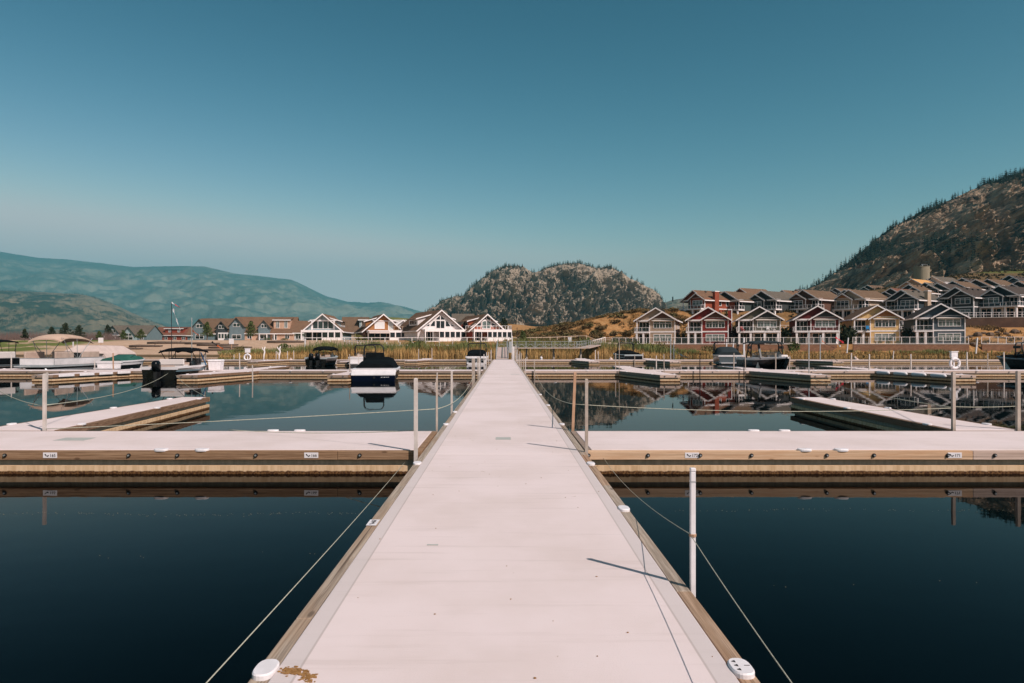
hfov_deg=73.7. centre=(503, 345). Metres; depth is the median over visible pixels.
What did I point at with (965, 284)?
house
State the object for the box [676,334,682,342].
bush
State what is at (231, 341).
notice board
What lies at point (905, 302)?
window
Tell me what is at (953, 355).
life ring stand
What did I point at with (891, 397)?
rope
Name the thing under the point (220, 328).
house
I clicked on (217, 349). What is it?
driftwood log
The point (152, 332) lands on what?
house
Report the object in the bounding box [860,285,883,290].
house
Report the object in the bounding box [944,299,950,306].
patio door
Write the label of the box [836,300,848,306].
window
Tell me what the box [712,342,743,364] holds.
motorboat
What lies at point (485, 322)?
window
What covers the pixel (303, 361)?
cross dock
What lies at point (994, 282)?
house
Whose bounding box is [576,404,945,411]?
rope
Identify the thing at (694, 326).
patio door
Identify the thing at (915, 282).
house
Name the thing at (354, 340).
rail fence
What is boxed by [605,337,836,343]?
terrace railing
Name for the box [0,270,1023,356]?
ground
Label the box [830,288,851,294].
house
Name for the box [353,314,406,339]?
house
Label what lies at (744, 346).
mooring post
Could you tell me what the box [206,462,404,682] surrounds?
rope
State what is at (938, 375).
dock fender
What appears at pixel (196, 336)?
window
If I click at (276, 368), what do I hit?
finger dock
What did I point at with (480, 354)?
tall pole
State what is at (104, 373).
bumper pad
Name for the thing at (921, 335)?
patio door
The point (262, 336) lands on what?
window
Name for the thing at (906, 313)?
window
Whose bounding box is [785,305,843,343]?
house
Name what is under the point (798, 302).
window
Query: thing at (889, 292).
house
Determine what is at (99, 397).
rope
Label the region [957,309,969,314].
window
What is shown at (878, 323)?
window
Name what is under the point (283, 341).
driftwood log
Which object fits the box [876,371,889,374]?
dock fender
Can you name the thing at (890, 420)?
finger dock
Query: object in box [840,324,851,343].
bush
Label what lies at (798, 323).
patio door
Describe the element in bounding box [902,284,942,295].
house
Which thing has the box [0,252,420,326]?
mountain
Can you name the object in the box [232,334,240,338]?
window
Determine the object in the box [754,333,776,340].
window
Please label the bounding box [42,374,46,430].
mooring post
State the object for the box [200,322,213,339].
leafy tree
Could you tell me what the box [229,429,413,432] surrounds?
rope
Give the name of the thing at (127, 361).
motorboat
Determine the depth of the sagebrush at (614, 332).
171.70 m
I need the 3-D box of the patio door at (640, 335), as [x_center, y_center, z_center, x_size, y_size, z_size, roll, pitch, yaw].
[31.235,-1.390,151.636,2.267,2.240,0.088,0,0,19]
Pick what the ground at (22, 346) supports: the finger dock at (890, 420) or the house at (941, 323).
the house at (941, 323)
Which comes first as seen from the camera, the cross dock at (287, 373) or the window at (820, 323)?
the cross dock at (287, 373)
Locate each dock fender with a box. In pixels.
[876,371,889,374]
[893,372,906,375]
[911,372,925,376]
[930,373,946,377]
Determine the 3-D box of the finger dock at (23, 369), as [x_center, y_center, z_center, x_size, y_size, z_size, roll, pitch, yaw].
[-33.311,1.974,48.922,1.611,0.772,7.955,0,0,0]
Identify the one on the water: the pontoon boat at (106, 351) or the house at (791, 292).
the pontoon boat at (106, 351)
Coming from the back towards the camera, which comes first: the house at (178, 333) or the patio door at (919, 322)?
the house at (178, 333)
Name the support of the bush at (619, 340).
on the ground at (22, 346)
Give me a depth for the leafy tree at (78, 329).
197.56 m
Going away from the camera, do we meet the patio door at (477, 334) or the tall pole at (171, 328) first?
the tall pole at (171, 328)
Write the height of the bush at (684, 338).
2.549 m
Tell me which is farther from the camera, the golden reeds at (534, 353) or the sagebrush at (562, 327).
the sagebrush at (562, 327)
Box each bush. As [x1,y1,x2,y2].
[235,346,246,352]
[278,343,292,348]
[610,337,624,342]
[622,337,637,342]
[642,342,664,348]
[656,344,676,348]
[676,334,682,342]
[679,334,690,342]
[700,345,716,351]
[729,328,737,340]
[732,334,742,342]
[781,326,791,342]
[785,335,795,342]
[787,342,800,351]
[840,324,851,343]
[841,328,857,343]
[900,328,914,343]
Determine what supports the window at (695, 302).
in the house at (697, 301)
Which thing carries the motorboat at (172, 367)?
on the water
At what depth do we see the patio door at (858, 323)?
141.44 m
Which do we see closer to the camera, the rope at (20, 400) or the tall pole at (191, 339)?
the rope at (20, 400)
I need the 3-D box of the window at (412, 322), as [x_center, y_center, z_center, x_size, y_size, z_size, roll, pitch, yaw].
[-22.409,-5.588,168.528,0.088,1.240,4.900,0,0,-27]
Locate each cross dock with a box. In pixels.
[0,370,483,376]
[0,429,436,473]
[144,360,490,362]
[520,360,1000,362]
[523,370,1023,376]
[571,429,1023,473]
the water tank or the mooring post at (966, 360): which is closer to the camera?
the mooring post at (966, 360)
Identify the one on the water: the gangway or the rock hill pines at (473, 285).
the gangway
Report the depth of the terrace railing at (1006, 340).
129.49 m
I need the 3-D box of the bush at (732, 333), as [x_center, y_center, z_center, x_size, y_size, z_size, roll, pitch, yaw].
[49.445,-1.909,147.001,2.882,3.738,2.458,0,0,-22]
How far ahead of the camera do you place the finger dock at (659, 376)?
38.63 m
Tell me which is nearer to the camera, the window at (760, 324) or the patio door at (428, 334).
the window at (760, 324)
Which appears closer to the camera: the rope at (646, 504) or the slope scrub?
the rope at (646, 504)
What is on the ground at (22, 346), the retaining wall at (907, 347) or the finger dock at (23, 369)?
the retaining wall at (907, 347)
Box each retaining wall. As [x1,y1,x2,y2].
[606,344,836,351]
[853,344,968,351]
[966,317,1023,326]
[981,344,1023,351]
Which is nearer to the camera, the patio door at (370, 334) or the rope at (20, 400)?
the rope at (20, 400)
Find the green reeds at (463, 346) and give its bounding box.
[217,333,1021,355]
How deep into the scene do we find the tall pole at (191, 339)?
42.28 m
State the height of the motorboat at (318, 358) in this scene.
2.197 m
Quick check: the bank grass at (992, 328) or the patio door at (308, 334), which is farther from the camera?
the patio door at (308, 334)
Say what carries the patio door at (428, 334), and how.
in the house at (438, 323)
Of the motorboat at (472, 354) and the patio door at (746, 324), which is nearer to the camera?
the motorboat at (472, 354)
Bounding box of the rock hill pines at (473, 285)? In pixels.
[425,264,669,323]
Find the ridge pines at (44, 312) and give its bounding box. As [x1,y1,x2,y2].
[0,290,168,330]
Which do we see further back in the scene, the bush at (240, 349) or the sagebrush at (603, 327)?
the sagebrush at (603, 327)
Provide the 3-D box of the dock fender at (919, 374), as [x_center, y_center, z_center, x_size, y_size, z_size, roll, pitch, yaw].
[23.555,1.680,38.755,0.209,0.220,1.000,0,0,-12]
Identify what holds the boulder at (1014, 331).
on the ground at (22, 346)
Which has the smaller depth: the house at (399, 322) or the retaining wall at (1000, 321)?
the retaining wall at (1000, 321)
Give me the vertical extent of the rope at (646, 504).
0.463 m
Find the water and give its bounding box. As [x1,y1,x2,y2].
[0,356,1023,682]
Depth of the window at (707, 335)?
145.04 m
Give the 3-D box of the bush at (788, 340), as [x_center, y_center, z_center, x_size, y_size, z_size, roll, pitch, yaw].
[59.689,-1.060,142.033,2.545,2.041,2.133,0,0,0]
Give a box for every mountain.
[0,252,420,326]
[807,173,1023,290]
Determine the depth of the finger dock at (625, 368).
47.34 m
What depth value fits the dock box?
43.62 m
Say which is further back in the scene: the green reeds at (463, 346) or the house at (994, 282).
the house at (994, 282)
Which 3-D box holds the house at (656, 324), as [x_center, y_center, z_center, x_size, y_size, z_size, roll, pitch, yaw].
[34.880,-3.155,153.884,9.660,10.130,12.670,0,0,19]
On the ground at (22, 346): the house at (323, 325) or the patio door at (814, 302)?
the house at (323, 325)
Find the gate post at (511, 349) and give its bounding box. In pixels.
[509,336,514,359]
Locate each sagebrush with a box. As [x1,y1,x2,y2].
[557,330,570,333]
[558,325,571,329]
[591,334,602,338]
[595,325,606,329]
[609,330,620,335]
[621,330,634,335]
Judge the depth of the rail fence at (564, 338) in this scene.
157.75 m
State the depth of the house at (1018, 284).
225.00 m
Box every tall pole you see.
[171,302,171,357]
[191,318,191,365]
[480,334,480,375]
[808,332,809,372]
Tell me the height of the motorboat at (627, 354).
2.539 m
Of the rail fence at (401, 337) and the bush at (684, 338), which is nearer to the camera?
the bush at (684, 338)
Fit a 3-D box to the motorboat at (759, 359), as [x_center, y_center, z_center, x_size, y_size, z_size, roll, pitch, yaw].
[19.050,0.960,49.560,2.510,2.580,7.320,0,0,0]
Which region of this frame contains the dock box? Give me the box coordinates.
[207,359,224,369]
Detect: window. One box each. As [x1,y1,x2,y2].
[195,335,203,338]
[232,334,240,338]
[260,334,267,338]
[313,321,333,328]
[375,322,384,328]
[388,321,392,329]
[410,320,416,324]
[436,320,444,328]
[482,321,490,328]
[653,321,671,327]
[653,334,671,340]
[693,300,702,305]
[706,321,724,327]
[706,334,724,340]
[754,301,760,306]
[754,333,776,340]
[757,320,776,327]
[792,300,802,305]
[812,333,835,342]
[815,320,835,326]
[835,310,850,316]
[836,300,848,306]
[875,319,895,326]
[875,333,895,340]
[898,311,915,316]
[901,300,914,306]
[938,318,960,325]
[938,333,960,340]
[955,297,969,303]
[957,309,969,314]
[982,308,1001,316]
[983,297,998,303]
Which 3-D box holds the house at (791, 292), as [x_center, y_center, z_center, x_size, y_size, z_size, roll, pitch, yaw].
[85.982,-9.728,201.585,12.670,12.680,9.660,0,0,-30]
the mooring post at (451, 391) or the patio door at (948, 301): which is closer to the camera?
the mooring post at (451, 391)
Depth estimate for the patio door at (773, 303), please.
180.11 m
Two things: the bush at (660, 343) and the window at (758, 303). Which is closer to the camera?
the bush at (660, 343)
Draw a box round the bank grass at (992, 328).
[966,324,1023,343]
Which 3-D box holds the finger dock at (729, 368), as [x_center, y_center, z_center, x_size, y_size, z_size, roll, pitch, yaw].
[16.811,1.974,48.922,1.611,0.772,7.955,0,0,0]
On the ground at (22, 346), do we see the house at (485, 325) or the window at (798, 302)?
the house at (485, 325)
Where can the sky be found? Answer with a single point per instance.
(395, 152)
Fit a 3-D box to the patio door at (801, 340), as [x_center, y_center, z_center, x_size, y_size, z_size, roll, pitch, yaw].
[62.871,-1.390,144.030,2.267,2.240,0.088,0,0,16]
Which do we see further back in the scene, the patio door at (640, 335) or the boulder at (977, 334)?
the patio door at (640, 335)
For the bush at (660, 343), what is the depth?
131.34 m
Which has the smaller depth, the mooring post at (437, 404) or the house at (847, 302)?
the mooring post at (437, 404)
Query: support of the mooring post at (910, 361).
in the water
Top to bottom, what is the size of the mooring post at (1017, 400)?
2.320 m
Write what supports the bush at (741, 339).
on the ground at (22, 346)
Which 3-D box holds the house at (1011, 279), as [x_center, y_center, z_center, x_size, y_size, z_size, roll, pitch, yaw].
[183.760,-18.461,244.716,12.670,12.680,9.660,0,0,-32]
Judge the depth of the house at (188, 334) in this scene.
262.00 m
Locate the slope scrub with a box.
[719,269,1023,343]
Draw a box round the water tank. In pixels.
[913,264,929,279]
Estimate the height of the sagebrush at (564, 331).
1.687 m
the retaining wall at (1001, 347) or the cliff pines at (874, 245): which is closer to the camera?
the retaining wall at (1001, 347)
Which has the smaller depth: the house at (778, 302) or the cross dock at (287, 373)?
the cross dock at (287, 373)
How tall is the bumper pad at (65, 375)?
0.140 m
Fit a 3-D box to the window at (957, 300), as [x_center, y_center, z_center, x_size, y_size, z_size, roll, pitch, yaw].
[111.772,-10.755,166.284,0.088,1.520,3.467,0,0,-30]
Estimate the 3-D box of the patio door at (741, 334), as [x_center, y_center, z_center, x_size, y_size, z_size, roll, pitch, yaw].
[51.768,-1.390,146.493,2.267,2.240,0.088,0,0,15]
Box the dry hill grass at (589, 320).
[505,309,687,343]
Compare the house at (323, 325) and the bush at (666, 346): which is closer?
the bush at (666, 346)
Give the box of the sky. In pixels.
[0,0,1023,311]
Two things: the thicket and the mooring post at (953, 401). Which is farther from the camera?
the thicket
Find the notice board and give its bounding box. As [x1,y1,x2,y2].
[229,339,233,348]
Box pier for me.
[248,360,759,682]
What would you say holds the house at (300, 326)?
on the ground at (22, 346)
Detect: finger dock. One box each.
[0,368,44,369]
[0,397,209,430]
[31,371,133,381]
[177,371,258,381]
[238,366,290,369]
[247,360,288,364]
[327,371,350,381]
[336,361,348,365]
[404,360,428,363]
[571,360,599,364]
[612,366,646,369]
[618,371,679,381]
[645,360,680,364]
[717,366,769,369]
[748,371,830,381]
[790,397,1015,430]
[795,360,843,364]
[817,366,887,369]
[874,371,975,381]
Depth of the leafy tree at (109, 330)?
224.91 m
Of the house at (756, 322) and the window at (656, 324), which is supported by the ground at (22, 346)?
the house at (756, 322)
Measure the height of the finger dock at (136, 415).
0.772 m
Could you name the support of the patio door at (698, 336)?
in the house at (708, 322)
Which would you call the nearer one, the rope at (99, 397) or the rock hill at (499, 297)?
the rope at (99, 397)
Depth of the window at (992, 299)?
164.15 m
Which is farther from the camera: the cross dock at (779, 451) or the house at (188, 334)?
the house at (188, 334)
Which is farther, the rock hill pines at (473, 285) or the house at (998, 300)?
the rock hill pines at (473, 285)
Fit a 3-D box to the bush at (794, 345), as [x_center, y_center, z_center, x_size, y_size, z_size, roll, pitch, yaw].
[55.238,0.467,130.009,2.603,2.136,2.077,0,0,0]
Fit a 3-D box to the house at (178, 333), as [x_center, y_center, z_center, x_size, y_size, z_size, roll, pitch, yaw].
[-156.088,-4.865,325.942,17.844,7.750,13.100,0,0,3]
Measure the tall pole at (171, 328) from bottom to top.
5.041 m
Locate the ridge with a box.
[0,291,164,337]
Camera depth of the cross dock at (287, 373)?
42.52 m
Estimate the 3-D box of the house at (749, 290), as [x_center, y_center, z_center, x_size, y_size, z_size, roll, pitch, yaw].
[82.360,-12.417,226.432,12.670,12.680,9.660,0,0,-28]
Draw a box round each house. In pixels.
[104,325,163,339]
[158,327,190,339]
[186,328,192,339]
[192,318,233,339]
[228,317,298,339]
[292,321,310,339]
[301,314,352,339]
[342,317,369,339]
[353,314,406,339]
[395,320,406,325]
[400,310,466,341]
[452,313,473,322]
[457,314,511,341]
[633,307,682,342]
[679,290,736,313]
[685,307,731,342]
[720,291,755,313]
[732,306,784,342]
[734,288,766,293]
[749,290,793,313]
[780,290,798,294]
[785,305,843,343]
[789,289,836,312]
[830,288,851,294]
[832,289,889,317]
[840,305,904,343]
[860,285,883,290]
[881,288,909,296]
[881,289,944,324]
[897,279,931,288]
[900,303,970,343]
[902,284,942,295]
[921,282,944,296]
[926,276,956,283]
[933,283,959,292]
[936,287,985,316]
[948,281,986,289]
[957,278,976,284]
[970,279,994,291]
[979,285,1023,316]
[984,279,1011,286]
[1001,275,1023,283]
[1009,281,1023,286]
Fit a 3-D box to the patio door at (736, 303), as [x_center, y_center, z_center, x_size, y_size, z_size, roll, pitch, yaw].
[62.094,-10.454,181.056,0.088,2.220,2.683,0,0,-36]
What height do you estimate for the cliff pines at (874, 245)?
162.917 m
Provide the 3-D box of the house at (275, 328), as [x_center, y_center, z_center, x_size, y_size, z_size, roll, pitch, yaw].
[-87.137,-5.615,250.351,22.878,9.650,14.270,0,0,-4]
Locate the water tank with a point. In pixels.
(922, 272)
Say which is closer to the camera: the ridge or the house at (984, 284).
the house at (984, 284)
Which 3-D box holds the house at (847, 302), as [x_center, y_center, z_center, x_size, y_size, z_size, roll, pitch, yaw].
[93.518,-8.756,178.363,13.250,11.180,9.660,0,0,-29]
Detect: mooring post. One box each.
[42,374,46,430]
[414,378,417,460]
[436,377,437,432]
[451,371,452,413]
[472,358,474,385]
[571,372,575,430]
[585,379,587,454]
[689,467,695,596]
[743,338,744,355]
[910,354,911,369]
[951,372,955,430]
[966,352,967,369]
[1003,352,1004,369]
[1015,371,1020,430]
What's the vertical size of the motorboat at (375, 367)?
2.322 m
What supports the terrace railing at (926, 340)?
on the retaining wall at (907, 347)
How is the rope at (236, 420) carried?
attached to the mooring post at (437, 404)
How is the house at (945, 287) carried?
on the ground at (22, 346)
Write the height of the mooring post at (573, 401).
2.301 m
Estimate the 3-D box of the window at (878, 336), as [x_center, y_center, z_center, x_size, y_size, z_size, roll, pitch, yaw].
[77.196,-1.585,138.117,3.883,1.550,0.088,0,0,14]
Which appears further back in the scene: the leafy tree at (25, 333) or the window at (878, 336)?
the leafy tree at (25, 333)
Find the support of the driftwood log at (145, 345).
on the ground at (22, 346)
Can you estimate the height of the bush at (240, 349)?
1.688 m
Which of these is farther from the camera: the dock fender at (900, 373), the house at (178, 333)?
the house at (178, 333)
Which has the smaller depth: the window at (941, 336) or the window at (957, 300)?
the window at (941, 336)
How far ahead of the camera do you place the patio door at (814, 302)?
177.97 m
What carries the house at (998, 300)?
on the ground at (22, 346)
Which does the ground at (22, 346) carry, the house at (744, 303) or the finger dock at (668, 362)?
the house at (744, 303)
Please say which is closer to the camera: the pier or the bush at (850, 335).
the pier
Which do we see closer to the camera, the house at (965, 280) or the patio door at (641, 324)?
the patio door at (641, 324)
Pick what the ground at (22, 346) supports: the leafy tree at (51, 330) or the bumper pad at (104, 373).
the leafy tree at (51, 330)
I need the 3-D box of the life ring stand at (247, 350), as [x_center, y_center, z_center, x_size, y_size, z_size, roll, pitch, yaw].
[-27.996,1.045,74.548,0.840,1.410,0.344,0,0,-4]
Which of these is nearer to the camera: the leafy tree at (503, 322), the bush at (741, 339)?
the bush at (741, 339)
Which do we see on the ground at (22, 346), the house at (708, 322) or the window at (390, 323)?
the house at (708, 322)
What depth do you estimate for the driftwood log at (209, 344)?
149.26 m
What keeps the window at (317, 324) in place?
in the house at (323, 325)
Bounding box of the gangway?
[496,339,602,359]
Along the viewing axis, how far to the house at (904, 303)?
169.81 m
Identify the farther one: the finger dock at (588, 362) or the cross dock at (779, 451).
the finger dock at (588, 362)
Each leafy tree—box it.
[20,329,28,340]
[47,327,56,334]
[57,322,71,334]
[71,325,86,336]
[95,331,102,337]
[104,324,113,335]
[120,330,127,339]
[135,329,145,338]
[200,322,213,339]
[245,321,257,339]
[500,318,510,329]
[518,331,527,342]
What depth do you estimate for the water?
7.10 m
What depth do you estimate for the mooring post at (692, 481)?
4.54 m
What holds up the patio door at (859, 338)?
in the house at (882, 323)
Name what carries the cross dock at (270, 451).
in the water
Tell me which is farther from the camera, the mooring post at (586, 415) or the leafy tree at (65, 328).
the leafy tree at (65, 328)
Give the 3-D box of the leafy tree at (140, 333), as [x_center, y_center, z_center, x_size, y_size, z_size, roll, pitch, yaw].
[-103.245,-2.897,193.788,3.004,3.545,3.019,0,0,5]
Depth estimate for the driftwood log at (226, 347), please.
142.80 m
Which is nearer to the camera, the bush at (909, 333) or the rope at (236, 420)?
the rope at (236, 420)
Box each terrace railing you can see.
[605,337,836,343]
[893,337,968,343]
[962,312,1023,316]
[981,337,1022,343]
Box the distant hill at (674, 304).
[666,298,687,308]
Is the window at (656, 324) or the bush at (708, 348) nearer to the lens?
the bush at (708, 348)
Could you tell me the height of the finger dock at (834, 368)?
0.772 m
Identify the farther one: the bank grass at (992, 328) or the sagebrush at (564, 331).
the sagebrush at (564, 331)
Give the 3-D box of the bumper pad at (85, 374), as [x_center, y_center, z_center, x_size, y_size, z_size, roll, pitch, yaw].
[-23.744,1.670,38.888,0.060,0.140,1.000,0,0,13]
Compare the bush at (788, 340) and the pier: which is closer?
the pier
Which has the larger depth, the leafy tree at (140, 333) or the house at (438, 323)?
the leafy tree at (140, 333)
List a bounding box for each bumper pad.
[59,374,74,376]
[80,373,93,375]
[99,372,112,374]
[117,371,130,373]
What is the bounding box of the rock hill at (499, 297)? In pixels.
[426,263,667,325]
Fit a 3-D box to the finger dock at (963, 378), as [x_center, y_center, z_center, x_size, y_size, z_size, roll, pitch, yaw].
[24.218,1.974,39.560,2.398,0.772,5.789,0,0,0]
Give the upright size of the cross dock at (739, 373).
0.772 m
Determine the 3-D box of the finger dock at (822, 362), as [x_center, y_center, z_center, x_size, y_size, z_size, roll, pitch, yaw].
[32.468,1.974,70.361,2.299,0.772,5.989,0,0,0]
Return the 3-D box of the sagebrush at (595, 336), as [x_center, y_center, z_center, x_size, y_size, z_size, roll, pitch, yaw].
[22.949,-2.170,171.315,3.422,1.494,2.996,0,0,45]
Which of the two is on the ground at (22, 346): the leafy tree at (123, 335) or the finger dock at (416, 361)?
the leafy tree at (123, 335)
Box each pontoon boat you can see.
[0,352,20,368]
[14,334,103,369]
[66,345,136,365]
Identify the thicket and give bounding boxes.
[0,329,127,339]
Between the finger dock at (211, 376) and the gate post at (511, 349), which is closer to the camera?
the finger dock at (211, 376)
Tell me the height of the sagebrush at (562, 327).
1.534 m
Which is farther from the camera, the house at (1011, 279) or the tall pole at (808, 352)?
the house at (1011, 279)
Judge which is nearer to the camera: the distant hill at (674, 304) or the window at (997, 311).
the window at (997, 311)
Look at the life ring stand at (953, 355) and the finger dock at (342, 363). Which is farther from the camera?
the finger dock at (342, 363)
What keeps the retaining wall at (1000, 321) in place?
on the ground at (22, 346)
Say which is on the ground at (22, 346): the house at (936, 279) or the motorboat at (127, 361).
the house at (936, 279)
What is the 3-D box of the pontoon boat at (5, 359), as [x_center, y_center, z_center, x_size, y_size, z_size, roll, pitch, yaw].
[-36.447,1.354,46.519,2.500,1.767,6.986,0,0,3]
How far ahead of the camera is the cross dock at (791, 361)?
73.42 m
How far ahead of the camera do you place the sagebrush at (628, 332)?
171.15 m
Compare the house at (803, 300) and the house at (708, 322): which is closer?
the house at (708, 322)
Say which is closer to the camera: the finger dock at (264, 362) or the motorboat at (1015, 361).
the motorboat at (1015, 361)
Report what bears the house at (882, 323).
on the ground at (22, 346)
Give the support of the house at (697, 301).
on the ground at (22, 346)
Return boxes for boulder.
[973,332,982,336]
[1010,329,1019,333]
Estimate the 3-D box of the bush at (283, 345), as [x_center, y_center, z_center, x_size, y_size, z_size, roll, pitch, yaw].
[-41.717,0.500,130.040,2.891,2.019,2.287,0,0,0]
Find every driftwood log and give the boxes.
[129,345,162,346]
[147,341,188,343]
[184,342,219,343]
[197,343,238,345]
[203,347,238,350]
[208,345,251,348]
[267,339,303,342]
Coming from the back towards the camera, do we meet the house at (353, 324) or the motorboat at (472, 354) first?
the house at (353, 324)
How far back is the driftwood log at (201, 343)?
153.36 m
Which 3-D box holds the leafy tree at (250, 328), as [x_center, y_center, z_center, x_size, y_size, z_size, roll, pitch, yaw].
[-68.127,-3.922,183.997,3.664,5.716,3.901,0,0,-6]
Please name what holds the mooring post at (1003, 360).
in the water
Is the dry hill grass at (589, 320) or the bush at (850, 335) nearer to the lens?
the bush at (850, 335)
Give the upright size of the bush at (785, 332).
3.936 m
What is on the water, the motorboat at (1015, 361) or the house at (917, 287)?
the motorboat at (1015, 361)
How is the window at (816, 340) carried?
in the house at (816, 321)
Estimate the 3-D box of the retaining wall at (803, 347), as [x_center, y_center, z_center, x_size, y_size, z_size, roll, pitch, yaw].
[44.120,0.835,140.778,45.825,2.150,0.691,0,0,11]
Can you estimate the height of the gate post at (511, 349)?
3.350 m
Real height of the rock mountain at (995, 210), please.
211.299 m
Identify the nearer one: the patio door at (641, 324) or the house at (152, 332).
the patio door at (641, 324)
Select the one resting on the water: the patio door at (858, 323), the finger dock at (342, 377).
the finger dock at (342, 377)
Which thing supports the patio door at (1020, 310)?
in the house at (998, 300)
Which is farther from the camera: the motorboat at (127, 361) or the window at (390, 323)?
the window at (390, 323)
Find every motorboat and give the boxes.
[93,354,144,369]
[141,347,207,378]
[304,346,337,365]
[348,345,375,365]
[351,344,399,380]
[466,343,487,364]
[613,343,641,359]
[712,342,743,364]
[735,341,790,369]
[996,342,1023,369]
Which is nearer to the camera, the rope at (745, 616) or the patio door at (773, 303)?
the rope at (745, 616)
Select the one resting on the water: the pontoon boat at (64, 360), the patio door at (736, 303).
the pontoon boat at (64, 360)
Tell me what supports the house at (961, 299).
on the ground at (22, 346)
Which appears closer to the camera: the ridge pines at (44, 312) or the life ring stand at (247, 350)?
the life ring stand at (247, 350)
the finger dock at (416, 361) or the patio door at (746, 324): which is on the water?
the finger dock at (416, 361)
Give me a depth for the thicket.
204.09 m
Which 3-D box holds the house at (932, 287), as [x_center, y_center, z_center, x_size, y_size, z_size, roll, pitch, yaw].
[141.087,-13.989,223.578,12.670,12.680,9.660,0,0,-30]
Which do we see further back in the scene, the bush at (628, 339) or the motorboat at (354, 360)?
the bush at (628, 339)
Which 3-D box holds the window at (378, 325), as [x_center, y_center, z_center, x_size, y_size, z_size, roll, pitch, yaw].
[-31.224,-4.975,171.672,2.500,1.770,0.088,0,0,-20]
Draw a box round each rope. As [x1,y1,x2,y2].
[0,391,41,405]
[47,373,167,404]
[48,409,431,428]
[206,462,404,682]
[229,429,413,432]
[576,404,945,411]
[604,459,687,532]
[691,536,791,682]
[813,378,950,407]
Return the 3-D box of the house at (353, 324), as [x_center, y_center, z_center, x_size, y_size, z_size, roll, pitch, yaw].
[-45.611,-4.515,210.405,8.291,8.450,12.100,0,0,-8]
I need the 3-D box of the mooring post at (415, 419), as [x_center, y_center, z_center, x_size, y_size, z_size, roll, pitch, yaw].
[-1.335,1.505,10.360,0.055,2.010,0.055,0,0,0]
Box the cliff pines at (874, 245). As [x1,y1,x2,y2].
[806,168,1023,290]
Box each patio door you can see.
[306,332,321,339]
[369,333,386,339]
[424,332,433,340]
[473,332,482,340]
[639,322,648,331]
[639,334,648,342]
[690,322,700,331]
[690,334,700,342]
[735,302,741,308]
[739,321,750,330]
[740,333,749,341]
[770,301,779,308]
[796,321,807,329]
[798,333,806,342]
[812,300,821,306]
[853,320,865,329]
[853,333,865,343]
[859,300,868,307]
[891,302,896,309]
[915,333,927,343]
[917,319,927,329]
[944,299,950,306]
[1010,297,1022,305]
[1010,308,1022,316]
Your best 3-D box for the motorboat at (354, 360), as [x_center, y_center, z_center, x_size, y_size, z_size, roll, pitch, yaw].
[-13.497,1.110,66.788,2.460,2.280,6.820,0,0,-2]
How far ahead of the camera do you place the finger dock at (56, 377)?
38.67 m
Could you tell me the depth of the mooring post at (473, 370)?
30.93 m
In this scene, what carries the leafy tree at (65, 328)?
on the ground at (22, 346)
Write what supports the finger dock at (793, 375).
on the water
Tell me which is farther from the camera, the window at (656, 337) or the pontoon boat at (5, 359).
the window at (656, 337)
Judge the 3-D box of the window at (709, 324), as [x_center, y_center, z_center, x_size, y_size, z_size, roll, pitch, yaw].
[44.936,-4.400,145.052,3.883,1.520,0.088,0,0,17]
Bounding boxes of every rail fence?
[303,337,509,341]
[344,339,368,344]
[518,335,633,341]
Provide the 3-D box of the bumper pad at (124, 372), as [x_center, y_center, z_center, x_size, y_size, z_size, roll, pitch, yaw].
[-23.109,1.670,41.538,0.060,0.140,1.000,0,0,13]
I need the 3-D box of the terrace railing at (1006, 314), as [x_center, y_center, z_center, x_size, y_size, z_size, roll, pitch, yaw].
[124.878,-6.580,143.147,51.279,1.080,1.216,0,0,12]
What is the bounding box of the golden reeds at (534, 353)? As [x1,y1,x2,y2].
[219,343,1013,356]
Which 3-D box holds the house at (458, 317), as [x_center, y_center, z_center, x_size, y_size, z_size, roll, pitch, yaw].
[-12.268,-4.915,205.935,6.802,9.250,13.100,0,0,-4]
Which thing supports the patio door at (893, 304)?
in the house at (904, 303)
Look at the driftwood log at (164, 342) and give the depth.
154.75 m
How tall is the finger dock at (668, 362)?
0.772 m
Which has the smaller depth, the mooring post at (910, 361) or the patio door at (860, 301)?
the mooring post at (910, 361)
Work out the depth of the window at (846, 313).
176.50 m
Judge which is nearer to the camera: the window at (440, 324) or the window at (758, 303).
the window at (440, 324)
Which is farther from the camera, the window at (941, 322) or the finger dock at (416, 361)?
the window at (941, 322)
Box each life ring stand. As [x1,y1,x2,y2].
[243,348,250,359]
[949,351,960,369]
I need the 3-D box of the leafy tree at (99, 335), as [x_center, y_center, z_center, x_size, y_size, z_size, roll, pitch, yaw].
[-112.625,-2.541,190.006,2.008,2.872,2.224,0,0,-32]
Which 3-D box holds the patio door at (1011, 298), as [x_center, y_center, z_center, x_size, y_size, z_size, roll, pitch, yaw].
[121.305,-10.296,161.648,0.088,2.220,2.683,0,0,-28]

